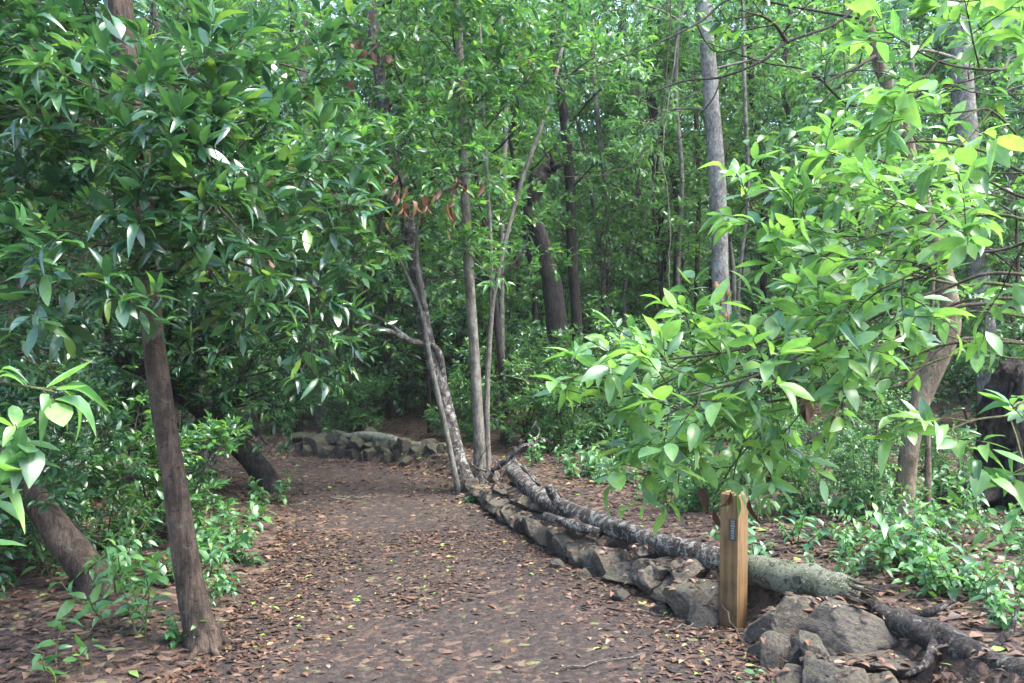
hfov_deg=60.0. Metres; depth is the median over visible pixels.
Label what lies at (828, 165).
canopy laurel
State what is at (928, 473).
laurel tree
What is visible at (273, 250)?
understory laurel
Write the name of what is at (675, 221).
canopy laurel
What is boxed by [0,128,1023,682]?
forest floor
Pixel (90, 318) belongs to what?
shrub
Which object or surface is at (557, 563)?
stone
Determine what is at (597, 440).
seedling
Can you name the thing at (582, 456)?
seedling
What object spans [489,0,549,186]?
slender tree
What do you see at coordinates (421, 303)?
dead tree
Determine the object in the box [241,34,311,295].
slender tree
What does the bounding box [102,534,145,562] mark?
seedling
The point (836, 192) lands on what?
understory laurel
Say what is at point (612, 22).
slender tree
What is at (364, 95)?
canopy laurel
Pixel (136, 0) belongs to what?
sky
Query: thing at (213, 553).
seedling
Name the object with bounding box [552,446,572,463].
seedling
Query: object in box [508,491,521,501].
stone
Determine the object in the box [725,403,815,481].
shrub
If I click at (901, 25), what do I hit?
slender tree
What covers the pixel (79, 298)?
understory laurel
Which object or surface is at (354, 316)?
shrub
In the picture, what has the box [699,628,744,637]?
stick
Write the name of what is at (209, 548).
seedling
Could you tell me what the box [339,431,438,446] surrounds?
wall log
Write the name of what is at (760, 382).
shrub
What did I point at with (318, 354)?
shrub
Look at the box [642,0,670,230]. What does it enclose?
hanging vine
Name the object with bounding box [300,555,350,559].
stick
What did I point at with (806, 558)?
seedling
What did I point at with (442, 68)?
slender tree
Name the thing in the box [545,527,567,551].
stone
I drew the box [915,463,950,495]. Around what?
seedling
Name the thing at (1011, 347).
shrub
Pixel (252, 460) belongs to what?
laurel tree
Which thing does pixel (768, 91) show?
slender tree
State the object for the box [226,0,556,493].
laurel tree
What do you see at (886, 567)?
seedling
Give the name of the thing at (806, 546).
seedling
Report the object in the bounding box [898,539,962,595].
seedling
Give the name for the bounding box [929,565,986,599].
seedling
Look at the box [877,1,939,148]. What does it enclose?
slender tree
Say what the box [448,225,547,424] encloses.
understory laurel
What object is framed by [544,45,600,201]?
slender tree
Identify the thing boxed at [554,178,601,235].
shrub
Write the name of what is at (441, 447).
stone
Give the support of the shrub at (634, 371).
on the forest floor
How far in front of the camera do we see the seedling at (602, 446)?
11.10 m
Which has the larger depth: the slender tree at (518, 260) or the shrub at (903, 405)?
the slender tree at (518, 260)
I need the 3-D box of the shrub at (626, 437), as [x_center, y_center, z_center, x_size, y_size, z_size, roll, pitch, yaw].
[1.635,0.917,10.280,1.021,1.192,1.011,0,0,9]
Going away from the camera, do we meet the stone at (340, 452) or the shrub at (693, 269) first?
the stone at (340, 452)
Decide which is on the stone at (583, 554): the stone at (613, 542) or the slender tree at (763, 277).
the stone at (613, 542)
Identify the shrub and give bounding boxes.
[0,275,55,354]
[0,326,126,483]
[0,350,107,500]
[0,357,133,584]
[0,387,38,521]
[0,405,122,555]
[15,354,127,491]
[40,354,150,490]
[70,252,170,373]
[81,389,252,548]
[89,263,189,351]
[115,358,225,466]
[128,306,207,384]
[188,273,245,380]
[212,316,309,434]
[221,245,318,385]
[250,312,334,414]
[310,361,390,432]
[332,282,437,384]
[336,254,462,402]
[338,259,458,408]
[342,305,463,415]
[421,359,499,442]
[432,287,523,376]
[434,263,547,413]
[438,289,505,386]
[441,244,523,349]
[445,303,525,418]
[454,268,541,334]
[454,329,573,447]
[461,251,581,378]
[512,311,600,427]
[512,361,602,451]
[520,253,616,352]
[545,299,674,442]
[547,189,604,259]
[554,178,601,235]
[566,257,611,330]
[570,330,673,429]
[578,236,684,360]
[585,259,671,323]
[594,239,622,269]
[611,374,696,452]
[618,309,736,433]
[651,224,711,310]
[651,436,693,475]
[660,278,783,411]
[671,247,709,303]
[675,335,800,441]
[676,441,737,511]
[689,193,759,290]
[695,211,742,281]
[721,381,821,478]
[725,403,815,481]
[725,447,765,493]
[729,269,778,332]
[737,201,782,275]
[744,287,880,433]
[746,231,836,315]
[748,223,779,290]
[759,418,815,458]
[773,288,837,367]
[773,444,840,512]
[795,267,884,381]
[806,416,919,515]
[811,171,836,252]
[811,407,877,475]
[828,441,878,487]
[834,456,888,509]
[837,387,909,463]
[847,352,935,437]
[848,217,970,384]
[867,227,956,345]
[893,414,953,474]
[907,307,1023,428]
[914,200,1023,403]
[921,420,976,487]
[939,270,1023,385]
[949,293,1021,394]
[956,311,1023,373]
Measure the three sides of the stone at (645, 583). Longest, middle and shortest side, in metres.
0.286 x 0.243 x 0.212 m
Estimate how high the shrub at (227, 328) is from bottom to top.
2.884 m
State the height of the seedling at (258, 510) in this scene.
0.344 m
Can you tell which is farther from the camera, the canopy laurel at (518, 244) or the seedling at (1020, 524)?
the canopy laurel at (518, 244)
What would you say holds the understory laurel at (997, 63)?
on the forest floor
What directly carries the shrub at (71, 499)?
on the forest floor
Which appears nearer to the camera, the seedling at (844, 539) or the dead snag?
the seedling at (844, 539)
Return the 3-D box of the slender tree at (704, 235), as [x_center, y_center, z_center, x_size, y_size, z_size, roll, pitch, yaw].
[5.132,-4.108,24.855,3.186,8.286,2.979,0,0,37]
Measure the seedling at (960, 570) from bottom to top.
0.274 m
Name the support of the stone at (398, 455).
on the forest floor
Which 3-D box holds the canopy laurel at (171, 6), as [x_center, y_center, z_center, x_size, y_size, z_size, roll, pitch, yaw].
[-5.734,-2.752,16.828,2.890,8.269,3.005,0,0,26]
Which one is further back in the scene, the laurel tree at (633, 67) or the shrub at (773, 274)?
the shrub at (773, 274)
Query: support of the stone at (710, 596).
on the path
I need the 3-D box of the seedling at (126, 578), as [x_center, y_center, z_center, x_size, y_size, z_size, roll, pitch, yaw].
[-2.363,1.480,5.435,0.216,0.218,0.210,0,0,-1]
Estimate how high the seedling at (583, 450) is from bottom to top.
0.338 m
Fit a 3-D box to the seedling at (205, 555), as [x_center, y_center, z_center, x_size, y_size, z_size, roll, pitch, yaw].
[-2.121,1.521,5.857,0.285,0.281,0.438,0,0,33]
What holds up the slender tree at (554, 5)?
on the forest floor
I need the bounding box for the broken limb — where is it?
[865,583,904,593]
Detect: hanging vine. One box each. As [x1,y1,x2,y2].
[150,0,157,111]
[560,149,649,178]
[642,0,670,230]
[661,0,685,289]
[843,0,856,235]
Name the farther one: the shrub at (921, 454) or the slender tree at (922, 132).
the slender tree at (922, 132)
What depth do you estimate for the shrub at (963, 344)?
15.98 m
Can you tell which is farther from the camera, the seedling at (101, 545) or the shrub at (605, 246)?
the shrub at (605, 246)
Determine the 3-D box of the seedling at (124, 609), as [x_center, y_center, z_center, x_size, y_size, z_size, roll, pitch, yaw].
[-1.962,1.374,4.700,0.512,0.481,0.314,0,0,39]
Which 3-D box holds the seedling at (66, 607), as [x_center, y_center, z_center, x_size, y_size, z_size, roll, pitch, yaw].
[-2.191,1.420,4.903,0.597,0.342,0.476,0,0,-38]
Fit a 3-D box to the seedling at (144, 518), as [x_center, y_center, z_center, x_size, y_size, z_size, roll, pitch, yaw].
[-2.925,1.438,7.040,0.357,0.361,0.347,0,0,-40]
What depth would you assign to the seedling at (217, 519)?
6.82 m
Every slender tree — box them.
[75,67,149,301]
[88,0,182,351]
[133,0,194,85]
[134,0,172,46]
[139,0,271,359]
[155,0,295,410]
[202,0,342,423]
[207,0,312,230]
[228,0,302,385]
[234,0,311,266]
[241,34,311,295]
[267,0,410,391]
[270,26,343,228]
[285,14,323,222]
[288,0,387,432]
[293,0,439,404]
[316,0,365,142]
[321,15,403,403]
[326,0,473,418]
[358,1,499,389]
[360,23,450,261]
[374,31,475,298]
[381,33,474,245]
[403,25,467,374]
[450,36,509,271]
[459,14,526,229]
[462,2,531,406]
[473,103,523,330]
[476,50,550,273]
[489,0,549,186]
[496,0,624,421]
[517,13,572,257]
[520,0,609,331]
[521,51,605,278]
[544,0,657,390]
[544,7,626,351]
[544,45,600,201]
[561,0,615,258]
[562,7,680,394]
[568,5,702,356]
[580,47,630,297]
[585,114,642,248]
[586,61,706,333]
[595,0,718,326]
[597,1,627,38]
[597,111,668,231]
[620,0,790,391]
[627,0,724,270]
[629,0,721,325]
[632,0,780,353]
[632,3,700,371]
[641,0,694,219]
[643,50,737,335]
[645,17,705,203]
[648,2,690,121]
[650,6,740,217]
[658,0,798,352]
[690,9,763,190]
[701,0,740,140]
[716,0,858,330]
[720,0,901,338]
[720,1,775,197]
[721,22,848,289]
[724,1,811,293]
[726,12,807,296]
[731,0,814,387]
[747,118,837,315]
[757,25,793,224]
[781,0,872,225]
[786,4,915,413]
[814,4,910,313]
[824,19,902,189]
[842,0,885,132]
[854,3,931,226]
[857,73,902,222]
[858,15,900,112]
[868,47,950,266]
[875,9,933,78]
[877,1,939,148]
[882,0,1023,296]
[899,3,1023,294]
[911,0,1023,383]
[916,115,945,202]
[922,30,1018,277]
[922,47,1001,226]
[934,36,1023,267]
[949,6,1023,269]
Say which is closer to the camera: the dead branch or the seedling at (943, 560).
the seedling at (943, 560)
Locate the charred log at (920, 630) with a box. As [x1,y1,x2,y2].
[862,598,1023,676]
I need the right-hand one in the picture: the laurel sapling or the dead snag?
the dead snag
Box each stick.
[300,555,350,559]
[328,566,372,571]
[330,495,378,499]
[487,557,519,561]
[560,653,641,669]
[666,623,693,630]
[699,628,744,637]
[717,597,746,647]
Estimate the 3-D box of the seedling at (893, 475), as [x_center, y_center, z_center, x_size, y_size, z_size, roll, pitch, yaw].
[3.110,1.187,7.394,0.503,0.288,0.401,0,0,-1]
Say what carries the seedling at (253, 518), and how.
on the forest floor
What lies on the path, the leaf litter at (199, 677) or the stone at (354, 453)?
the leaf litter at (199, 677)
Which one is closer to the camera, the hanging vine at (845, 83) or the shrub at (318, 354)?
the hanging vine at (845, 83)
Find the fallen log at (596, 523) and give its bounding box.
[505,462,719,569]
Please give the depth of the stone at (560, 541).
6.54 m
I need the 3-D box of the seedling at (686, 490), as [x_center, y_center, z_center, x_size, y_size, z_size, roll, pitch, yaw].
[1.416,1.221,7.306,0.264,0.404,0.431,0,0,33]
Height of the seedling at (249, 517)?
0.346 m
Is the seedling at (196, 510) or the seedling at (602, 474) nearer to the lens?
the seedling at (196, 510)
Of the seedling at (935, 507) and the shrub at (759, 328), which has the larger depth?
the shrub at (759, 328)
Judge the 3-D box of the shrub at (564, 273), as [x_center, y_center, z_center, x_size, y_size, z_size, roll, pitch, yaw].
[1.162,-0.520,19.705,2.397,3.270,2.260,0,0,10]
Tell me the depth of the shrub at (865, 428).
8.25 m
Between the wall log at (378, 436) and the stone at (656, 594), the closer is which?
the stone at (656, 594)
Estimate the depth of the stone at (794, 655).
4.35 m
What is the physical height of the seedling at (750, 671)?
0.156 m
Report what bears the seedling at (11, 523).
on the forest floor
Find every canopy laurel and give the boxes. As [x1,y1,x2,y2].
[68,0,306,481]
[147,0,287,300]
[264,1,449,413]
[309,0,467,431]
[333,0,451,256]
[353,0,528,410]
[392,0,563,443]
[422,1,550,382]
[448,0,591,411]
[514,3,640,309]
[583,15,708,381]
[589,29,708,369]
[629,0,781,317]
[738,1,862,292]
[777,0,922,408]
[850,3,1023,392]
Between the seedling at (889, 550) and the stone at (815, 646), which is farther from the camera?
the seedling at (889, 550)
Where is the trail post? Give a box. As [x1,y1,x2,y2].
[719,490,747,628]
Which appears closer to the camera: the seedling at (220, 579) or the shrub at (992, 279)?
the seedling at (220, 579)
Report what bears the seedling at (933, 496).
on the forest floor
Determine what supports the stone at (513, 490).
on the stone at (492, 505)
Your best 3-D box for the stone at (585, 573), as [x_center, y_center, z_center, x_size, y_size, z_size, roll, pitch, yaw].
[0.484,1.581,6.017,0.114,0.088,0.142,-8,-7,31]
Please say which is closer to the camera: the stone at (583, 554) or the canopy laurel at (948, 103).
the stone at (583, 554)
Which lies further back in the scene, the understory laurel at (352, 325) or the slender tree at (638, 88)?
the slender tree at (638, 88)
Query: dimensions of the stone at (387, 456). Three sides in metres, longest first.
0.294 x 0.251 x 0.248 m
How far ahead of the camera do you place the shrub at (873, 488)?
6.49 m
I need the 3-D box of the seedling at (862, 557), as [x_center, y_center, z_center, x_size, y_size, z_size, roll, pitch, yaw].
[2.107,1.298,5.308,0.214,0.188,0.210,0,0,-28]
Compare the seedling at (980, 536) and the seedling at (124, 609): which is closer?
the seedling at (124, 609)
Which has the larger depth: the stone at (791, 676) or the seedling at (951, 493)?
the seedling at (951, 493)
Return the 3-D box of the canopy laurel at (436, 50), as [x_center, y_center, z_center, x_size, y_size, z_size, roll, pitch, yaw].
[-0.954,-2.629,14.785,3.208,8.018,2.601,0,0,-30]
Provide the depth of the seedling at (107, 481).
8.42 m
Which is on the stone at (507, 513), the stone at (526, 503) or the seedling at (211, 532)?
the stone at (526, 503)
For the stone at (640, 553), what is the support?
on the forest floor
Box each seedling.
[0,519,14,562]
[0,576,13,600]
[12,506,69,575]
[23,484,140,545]
[26,616,106,681]
[32,543,59,564]
[41,552,67,577]
[48,567,173,627]
[75,471,147,519]
[75,483,187,579]
[75,484,112,515]
[79,469,98,490]
[79,476,125,500]
[80,499,134,528]
[90,532,144,599]
[92,550,176,641]
[96,523,150,553]
[99,524,136,549]
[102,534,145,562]
[116,567,143,588]
[117,514,166,569]
[120,559,173,586]
[123,483,150,503]
[130,499,155,535]
[140,547,171,584]
[160,612,203,647]
[167,627,183,649]
[168,549,224,578]
[168,562,223,605]
[193,506,208,531]
[194,501,238,544]
[194,519,222,564]
[197,460,226,481]
[197,527,223,548]
[197,542,235,577]
[201,565,228,597]
[205,475,221,493]
[207,534,238,562]
[210,501,272,531]
[214,526,265,565]
[214,565,246,596]
[218,501,260,535]
[226,524,258,543]
[239,494,275,522]
[243,471,295,504]
[462,494,477,503]
[520,433,545,465]
[529,448,543,462]
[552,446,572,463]
[554,435,586,464]
[560,451,599,478]
[563,449,597,475]
[567,437,590,450]
[574,419,609,450]
[579,448,605,476]
[587,446,621,477]
[589,444,605,458]
[591,464,619,483]
[592,454,608,476]
[598,436,610,449]
[602,425,624,441]
[606,456,629,475]
[610,456,641,482]
[615,468,638,480]
[634,473,653,488]
[634,483,669,499]
[660,476,682,502]
[669,469,692,506]
[675,487,700,512]
[677,475,707,492]
[683,458,739,500]
[710,518,770,556]
[743,668,773,682]
[744,473,820,521]
[748,496,766,527]
[748,539,773,555]
[754,496,777,513]
[767,499,816,522]
[774,491,809,506]
[774,494,798,509]
[774,516,804,536]
[783,512,834,551]
[790,442,849,485]
[801,552,824,565]
[817,518,870,541]
[820,491,848,513]
[821,487,906,532]
[827,482,875,521]
[828,554,888,577]
[830,528,855,561]
[831,556,866,577]
[832,526,869,554]
[836,497,864,521]
[840,519,862,547]
[840,541,874,570]
[853,465,923,495]
[854,504,917,552]
[857,536,928,573]
[860,511,951,562]
[862,526,936,579]
[865,503,932,570]
[876,499,916,528]
[881,469,919,503]
[888,480,964,534]
[888,520,941,565]
[888,566,937,600]
[893,480,989,521]
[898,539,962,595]
[904,513,966,552]
[906,552,988,585]
[909,483,984,520]
[911,538,942,580]
[913,502,979,554]
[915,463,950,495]
[916,470,947,501]
[916,486,973,523]
[916,488,943,509]
[921,545,993,599]
[924,546,985,590]
[927,496,956,527]
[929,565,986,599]
[932,465,968,492]
[932,469,950,495]
[932,564,1001,597]
[937,541,982,568]
[939,473,1023,538]
[941,476,968,487]
[941,539,968,555]
[948,552,1008,596]
[951,482,969,506]
[964,514,1023,555]
[968,574,1023,612]
[972,502,1019,527]
[974,549,1023,572]
[985,580,1023,630]
[987,503,1023,542]
[995,497,1006,511]
[1005,541,1023,590]
[1007,539,1023,553]
[1008,514,1023,544]
[1012,573,1023,583]
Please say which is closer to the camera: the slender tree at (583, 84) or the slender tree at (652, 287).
the slender tree at (652, 287)
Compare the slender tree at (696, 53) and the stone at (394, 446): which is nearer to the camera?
the stone at (394, 446)
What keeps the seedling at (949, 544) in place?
on the forest floor
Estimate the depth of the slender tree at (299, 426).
13.46 m
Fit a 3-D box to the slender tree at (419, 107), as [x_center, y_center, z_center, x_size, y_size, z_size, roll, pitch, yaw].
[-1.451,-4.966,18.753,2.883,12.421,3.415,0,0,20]
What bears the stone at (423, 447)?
on the stone at (420, 455)
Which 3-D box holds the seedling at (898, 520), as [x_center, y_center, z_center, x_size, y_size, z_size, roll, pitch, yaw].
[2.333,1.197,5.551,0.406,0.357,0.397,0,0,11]
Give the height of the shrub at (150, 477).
1.352 m
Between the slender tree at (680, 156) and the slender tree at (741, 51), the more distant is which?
the slender tree at (741, 51)
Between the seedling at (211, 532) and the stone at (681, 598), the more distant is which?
the seedling at (211, 532)
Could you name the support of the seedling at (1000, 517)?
on the forest floor
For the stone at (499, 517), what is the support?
on the path
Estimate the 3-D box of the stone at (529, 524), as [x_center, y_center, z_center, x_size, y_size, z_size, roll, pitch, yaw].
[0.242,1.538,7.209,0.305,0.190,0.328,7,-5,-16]
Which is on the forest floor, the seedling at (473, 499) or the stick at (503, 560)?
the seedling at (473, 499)
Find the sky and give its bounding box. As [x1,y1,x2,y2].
[48,0,1015,131]
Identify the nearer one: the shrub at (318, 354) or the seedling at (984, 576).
the seedling at (984, 576)
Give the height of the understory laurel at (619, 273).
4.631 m
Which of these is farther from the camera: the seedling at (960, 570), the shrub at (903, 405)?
the shrub at (903, 405)
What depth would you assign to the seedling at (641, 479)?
8.30 m
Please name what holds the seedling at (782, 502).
on the forest floor
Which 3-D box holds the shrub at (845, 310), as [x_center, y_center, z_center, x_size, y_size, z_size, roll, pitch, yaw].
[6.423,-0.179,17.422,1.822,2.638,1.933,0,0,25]
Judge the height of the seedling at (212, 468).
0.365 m
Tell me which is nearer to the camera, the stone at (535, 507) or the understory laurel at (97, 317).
the stone at (535, 507)
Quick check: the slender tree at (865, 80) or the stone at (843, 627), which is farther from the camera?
the slender tree at (865, 80)
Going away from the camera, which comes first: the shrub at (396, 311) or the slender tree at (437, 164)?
the shrub at (396, 311)
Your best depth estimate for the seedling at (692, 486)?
7.32 m
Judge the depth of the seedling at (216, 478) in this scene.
9.00 m
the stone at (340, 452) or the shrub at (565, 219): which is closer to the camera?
the stone at (340, 452)
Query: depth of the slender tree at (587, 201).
27.01 m
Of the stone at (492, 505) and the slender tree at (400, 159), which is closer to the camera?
the stone at (492, 505)
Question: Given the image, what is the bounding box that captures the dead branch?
[470,420,552,485]
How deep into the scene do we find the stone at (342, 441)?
12.05 m
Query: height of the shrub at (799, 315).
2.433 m
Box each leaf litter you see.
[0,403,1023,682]
[65,343,970,427]
[107,451,499,530]
[165,527,777,682]
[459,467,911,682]
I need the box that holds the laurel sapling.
[0,359,110,545]
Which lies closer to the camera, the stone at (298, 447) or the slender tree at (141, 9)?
the stone at (298, 447)
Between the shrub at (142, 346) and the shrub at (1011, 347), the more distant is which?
the shrub at (142, 346)
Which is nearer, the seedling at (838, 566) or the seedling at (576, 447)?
the seedling at (838, 566)
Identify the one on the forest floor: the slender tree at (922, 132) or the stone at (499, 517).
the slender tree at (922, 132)
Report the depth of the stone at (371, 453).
11.75 m
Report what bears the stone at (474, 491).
on the forest floor
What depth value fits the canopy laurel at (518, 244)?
11.43 m
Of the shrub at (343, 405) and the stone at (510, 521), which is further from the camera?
the shrub at (343, 405)
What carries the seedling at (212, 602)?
on the forest floor
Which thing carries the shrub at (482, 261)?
on the forest floor
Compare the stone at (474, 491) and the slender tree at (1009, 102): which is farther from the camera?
the slender tree at (1009, 102)
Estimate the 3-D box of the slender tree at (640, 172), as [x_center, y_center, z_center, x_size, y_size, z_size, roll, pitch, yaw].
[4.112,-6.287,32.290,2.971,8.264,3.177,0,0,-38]
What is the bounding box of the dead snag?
[523,146,574,424]
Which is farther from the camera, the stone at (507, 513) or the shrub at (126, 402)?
the shrub at (126, 402)
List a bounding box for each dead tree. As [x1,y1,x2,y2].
[397,203,460,494]
[935,359,1023,514]
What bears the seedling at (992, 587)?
on the forest floor
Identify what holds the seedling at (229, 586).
on the forest floor
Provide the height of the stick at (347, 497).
0.057 m
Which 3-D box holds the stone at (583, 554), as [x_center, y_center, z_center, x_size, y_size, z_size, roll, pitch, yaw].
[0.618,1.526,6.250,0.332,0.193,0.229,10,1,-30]
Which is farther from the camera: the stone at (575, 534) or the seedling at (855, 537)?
the stone at (575, 534)
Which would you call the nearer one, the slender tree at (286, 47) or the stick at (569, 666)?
the stick at (569, 666)
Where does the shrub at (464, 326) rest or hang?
on the forest floor
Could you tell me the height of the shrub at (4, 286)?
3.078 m
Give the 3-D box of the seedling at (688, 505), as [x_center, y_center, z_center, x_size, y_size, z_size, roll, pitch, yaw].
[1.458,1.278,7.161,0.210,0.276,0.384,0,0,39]
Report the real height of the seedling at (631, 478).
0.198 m
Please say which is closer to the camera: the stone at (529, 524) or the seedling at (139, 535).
the seedling at (139, 535)
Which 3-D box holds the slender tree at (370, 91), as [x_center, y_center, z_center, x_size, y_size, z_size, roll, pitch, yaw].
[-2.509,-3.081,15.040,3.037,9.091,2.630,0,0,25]
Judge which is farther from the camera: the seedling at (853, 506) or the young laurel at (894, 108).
the seedling at (853, 506)
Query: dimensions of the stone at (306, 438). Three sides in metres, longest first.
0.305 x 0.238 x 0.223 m
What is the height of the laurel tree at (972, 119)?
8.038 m
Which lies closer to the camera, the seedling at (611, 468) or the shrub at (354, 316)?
the seedling at (611, 468)
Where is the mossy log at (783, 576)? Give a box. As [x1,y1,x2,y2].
[710,554,883,609]
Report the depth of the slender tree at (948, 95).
27.38 m
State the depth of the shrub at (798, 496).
6.74 m
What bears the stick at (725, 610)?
on the path
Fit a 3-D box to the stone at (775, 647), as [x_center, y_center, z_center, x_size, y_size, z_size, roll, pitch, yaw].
[1.287,1.588,4.402,0.162,0.288,0.161,0,0,-31]
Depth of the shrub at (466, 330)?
16.85 m
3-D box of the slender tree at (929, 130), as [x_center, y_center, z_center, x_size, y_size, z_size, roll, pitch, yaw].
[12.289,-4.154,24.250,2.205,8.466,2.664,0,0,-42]
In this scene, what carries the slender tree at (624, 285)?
on the forest floor
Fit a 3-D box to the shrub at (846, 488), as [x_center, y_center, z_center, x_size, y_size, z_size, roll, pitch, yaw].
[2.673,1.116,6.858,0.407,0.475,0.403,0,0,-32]
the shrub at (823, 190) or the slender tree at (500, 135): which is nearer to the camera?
the slender tree at (500, 135)
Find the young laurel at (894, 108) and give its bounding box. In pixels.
[500,0,1023,534]
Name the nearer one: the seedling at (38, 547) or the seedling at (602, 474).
the seedling at (38, 547)
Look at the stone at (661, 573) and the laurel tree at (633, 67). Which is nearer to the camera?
the stone at (661, 573)
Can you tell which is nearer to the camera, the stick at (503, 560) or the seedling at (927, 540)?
the seedling at (927, 540)
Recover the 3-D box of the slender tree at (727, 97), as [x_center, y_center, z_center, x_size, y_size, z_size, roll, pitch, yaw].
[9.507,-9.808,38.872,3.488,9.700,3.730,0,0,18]
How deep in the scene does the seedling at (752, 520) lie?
6.43 m
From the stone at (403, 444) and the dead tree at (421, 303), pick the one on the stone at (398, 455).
the stone at (403, 444)
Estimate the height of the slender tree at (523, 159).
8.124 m
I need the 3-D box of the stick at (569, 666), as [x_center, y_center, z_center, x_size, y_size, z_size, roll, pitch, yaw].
[0.446,1.588,4.399,0.466,0.020,0.026,0,0,-26]
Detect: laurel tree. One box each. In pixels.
[0,0,394,660]
[0,75,129,595]
[3,35,399,493]
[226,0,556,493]
[353,0,559,481]
[397,0,660,467]
[475,0,677,407]
[560,0,1023,519]
[590,0,841,432]
[798,0,1023,404]
[923,150,934,507]
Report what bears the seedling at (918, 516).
on the forest floor
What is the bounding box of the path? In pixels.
[80,450,766,682]
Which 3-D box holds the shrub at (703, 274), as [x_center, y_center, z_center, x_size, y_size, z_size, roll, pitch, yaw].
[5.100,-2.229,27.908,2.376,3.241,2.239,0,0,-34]
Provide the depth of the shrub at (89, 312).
20.86 m
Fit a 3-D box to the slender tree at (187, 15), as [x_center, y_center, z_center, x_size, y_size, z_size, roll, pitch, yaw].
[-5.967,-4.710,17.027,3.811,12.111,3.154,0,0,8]
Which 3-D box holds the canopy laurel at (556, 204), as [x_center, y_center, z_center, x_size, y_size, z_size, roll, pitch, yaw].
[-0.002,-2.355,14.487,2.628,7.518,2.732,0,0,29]
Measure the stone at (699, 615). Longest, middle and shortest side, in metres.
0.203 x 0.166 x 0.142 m
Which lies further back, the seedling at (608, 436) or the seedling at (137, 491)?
the seedling at (608, 436)
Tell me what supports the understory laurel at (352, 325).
on the forest floor
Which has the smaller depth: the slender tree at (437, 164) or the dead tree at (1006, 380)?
the dead tree at (1006, 380)
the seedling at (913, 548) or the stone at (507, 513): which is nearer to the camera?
the seedling at (913, 548)
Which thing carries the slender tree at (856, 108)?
on the forest floor
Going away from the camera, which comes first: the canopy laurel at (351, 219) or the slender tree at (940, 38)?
the canopy laurel at (351, 219)
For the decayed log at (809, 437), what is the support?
on the forest floor
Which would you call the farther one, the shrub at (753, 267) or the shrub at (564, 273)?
the shrub at (753, 267)
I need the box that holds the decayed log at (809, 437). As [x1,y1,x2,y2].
[798,425,902,447]
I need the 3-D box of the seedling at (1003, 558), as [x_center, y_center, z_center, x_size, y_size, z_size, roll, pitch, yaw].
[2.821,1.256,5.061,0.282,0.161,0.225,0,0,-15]
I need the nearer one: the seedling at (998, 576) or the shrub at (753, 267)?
the seedling at (998, 576)
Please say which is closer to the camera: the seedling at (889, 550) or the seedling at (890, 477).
the seedling at (889, 550)
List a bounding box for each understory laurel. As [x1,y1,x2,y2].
[0,0,185,442]
[0,4,141,411]
[0,24,126,397]
[8,104,140,404]
[92,61,287,442]
[159,55,304,419]
[276,125,424,426]
[361,125,493,432]
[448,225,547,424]
[538,155,658,383]
[764,104,915,421]
[937,98,1023,375]
[974,26,1023,356]
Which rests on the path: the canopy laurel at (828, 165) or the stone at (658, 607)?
the stone at (658, 607)
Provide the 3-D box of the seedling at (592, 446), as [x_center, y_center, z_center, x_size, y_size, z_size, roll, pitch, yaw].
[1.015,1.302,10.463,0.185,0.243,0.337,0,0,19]
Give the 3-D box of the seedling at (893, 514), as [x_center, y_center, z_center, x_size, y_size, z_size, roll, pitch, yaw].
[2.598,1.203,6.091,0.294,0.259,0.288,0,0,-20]
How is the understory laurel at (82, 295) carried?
on the forest floor
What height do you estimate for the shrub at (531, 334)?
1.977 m
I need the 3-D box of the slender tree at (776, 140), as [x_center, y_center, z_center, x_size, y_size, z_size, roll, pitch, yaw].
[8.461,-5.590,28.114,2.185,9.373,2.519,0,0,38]
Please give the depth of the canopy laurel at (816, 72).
15.39 m
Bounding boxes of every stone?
[291,431,307,442]
[295,442,302,453]
[301,432,317,444]
[302,445,313,456]
[309,431,327,447]
[313,441,329,456]
[319,445,334,458]
[327,430,346,444]
[333,446,348,458]
[336,438,348,445]
[346,434,366,451]
[346,448,361,459]
[359,448,368,460]
[363,427,376,431]
[364,441,372,447]
[364,447,377,460]
[373,440,381,451]
[379,440,390,453]
[382,449,393,463]
[390,441,397,451]
[392,449,409,460]
[397,438,411,452]
[398,455,409,465]
[410,446,419,452]
[415,451,427,461]
[419,438,436,453]
[426,443,436,454]
[432,454,441,461]
[436,443,447,453]
[463,477,481,492]
[468,484,490,498]
[477,489,491,503]
[481,494,500,508]
[483,468,500,482]
[485,497,512,514]
[491,482,514,487]
[492,485,510,496]
[496,508,503,521]
[499,504,528,524]
[506,487,518,496]
[507,511,534,528]
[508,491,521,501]
[512,495,531,509]
[512,512,548,531]
[522,517,558,538]
[529,502,554,514]
[530,526,547,545]
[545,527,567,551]
[550,558,564,567]
[552,532,586,558]
[566,518,586,536]
[566,538,600,566]
[573,568,591,578]
[577,545,597,567]
[586,551,597,573]
[592,546,629,574]
[602,557,638,585]
[604,537,633,550]
[612,588,629,601]
[631,558,669,584]
[633,544,663,558]
[633,565,671,597]
[650,575,675,603]
[650,604,666,610]
[654,556,674,572]
[661,578,704,617]
[670,559,710,582]
[687,603,718,629]
[693,578,718,611]
[741,623,755,643]
[747,605,779,641]
[747,641,759,659]
[760,630,791,669]
[770,594,820,637]
[775,663,802,682]
[786,630,823,666]
[793,597,897,655]
[799,639,833,662]
[801,654,845,682]
[831,650,918,676]
[833,666,868,682]
[868,671,898,682]
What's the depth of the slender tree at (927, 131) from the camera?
30.29 m
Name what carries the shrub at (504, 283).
on the forest floor
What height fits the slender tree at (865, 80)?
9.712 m
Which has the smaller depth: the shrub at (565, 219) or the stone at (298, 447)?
the stone at (298, 447)
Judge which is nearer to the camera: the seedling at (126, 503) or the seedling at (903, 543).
the seedling at (903, 543)
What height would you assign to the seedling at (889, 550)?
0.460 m
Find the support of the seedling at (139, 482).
on the forest floor
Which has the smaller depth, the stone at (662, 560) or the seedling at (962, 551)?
the seedling at (962, 551)
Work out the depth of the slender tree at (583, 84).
33.78 m

